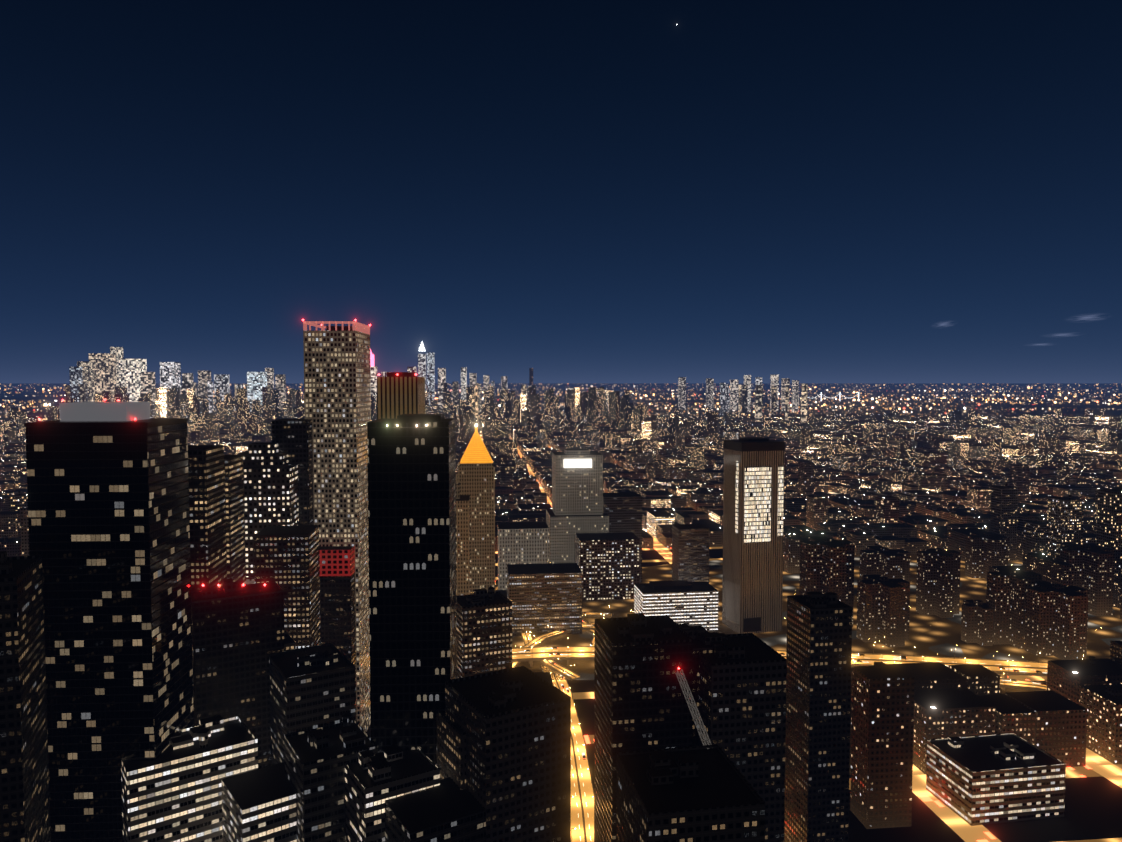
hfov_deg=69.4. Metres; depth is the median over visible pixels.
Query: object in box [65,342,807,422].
distant skyline
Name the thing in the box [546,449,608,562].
white crown tower
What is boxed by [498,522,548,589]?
low civic buildings
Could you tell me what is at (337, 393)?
steel tower
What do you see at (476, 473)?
courthouse tower
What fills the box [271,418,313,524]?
dark tower
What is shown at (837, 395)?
bridge
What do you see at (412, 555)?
black arch tower
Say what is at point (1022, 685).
drive ramp
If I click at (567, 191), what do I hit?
sky
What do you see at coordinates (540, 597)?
civic blocks
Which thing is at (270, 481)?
stepped office
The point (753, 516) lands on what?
pearl street tower
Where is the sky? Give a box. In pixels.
[0,0,1121,382]
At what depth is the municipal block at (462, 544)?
772.55 m
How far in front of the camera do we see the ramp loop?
716.39 m
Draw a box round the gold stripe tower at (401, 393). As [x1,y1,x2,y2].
[377,372,424,419]
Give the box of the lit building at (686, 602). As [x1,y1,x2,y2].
[634,580,717,631]
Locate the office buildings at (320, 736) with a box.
[269,643,485,841]
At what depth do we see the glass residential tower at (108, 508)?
327.47 m
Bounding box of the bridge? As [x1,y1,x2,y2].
[808,392,858,400]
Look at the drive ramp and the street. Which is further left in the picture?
the street
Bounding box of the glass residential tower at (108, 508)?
[24,402,193,841]
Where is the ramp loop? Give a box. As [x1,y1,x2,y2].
[522,622,594,680]
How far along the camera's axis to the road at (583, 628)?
812.97 m
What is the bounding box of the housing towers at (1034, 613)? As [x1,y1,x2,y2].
[784,532,1113,659]
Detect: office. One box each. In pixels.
[235,442,298,576]
[254,525,320,648]
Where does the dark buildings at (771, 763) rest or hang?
on the ground at (1092, 811)
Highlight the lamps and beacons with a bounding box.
[39,319,1024,828]
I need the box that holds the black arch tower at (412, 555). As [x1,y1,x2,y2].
[367,414,456,764]
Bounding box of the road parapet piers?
[495,586,1083,841]
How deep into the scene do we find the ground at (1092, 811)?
7117.35 m
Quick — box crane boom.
[676,669,711,748]
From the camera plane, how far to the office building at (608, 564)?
939.22 m
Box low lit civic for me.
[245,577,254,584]
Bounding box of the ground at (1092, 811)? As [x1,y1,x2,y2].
[0,383,1121,841]
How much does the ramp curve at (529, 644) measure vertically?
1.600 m
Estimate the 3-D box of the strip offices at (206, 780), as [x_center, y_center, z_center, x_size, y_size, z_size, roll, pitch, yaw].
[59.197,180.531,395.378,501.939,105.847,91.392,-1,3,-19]
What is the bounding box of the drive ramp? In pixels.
[1000,679,1046,690]
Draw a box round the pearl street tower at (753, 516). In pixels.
[722,437,784,633]
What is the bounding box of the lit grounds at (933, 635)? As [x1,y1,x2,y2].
[495,554,1121,679]
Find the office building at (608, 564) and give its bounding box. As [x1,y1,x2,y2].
[575,532,639,600]
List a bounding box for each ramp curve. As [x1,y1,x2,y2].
[512,623,594,667]
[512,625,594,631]
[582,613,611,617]
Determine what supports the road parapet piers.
on the ground at (1092, 811)
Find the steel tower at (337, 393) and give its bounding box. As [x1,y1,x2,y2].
[303,321,370,731]
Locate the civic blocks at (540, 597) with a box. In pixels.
[507,492,709,635]
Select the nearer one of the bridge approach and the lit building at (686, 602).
the bridge approach
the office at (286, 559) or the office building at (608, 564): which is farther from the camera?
the office building at (608, 564)
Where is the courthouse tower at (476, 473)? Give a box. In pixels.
[458,427,506,597]
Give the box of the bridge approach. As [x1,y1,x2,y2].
[512,647,1047,676]
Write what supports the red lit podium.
on the ground at (1092, 811)
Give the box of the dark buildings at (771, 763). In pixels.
[0,551,851,841]
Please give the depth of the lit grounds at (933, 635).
817.87 m
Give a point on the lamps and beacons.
(397, 425)
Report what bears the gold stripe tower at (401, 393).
on the ground at (1092, 811)
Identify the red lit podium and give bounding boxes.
[319,546,356,720]
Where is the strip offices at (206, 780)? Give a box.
[121,715,1065,841]
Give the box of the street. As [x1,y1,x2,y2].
[542,667,593,841]
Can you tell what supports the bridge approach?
on the road parapet piers
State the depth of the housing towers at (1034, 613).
810.39 m
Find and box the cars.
[520,612,1046,759]
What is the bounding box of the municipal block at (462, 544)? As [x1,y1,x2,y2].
[456,473,469,595]

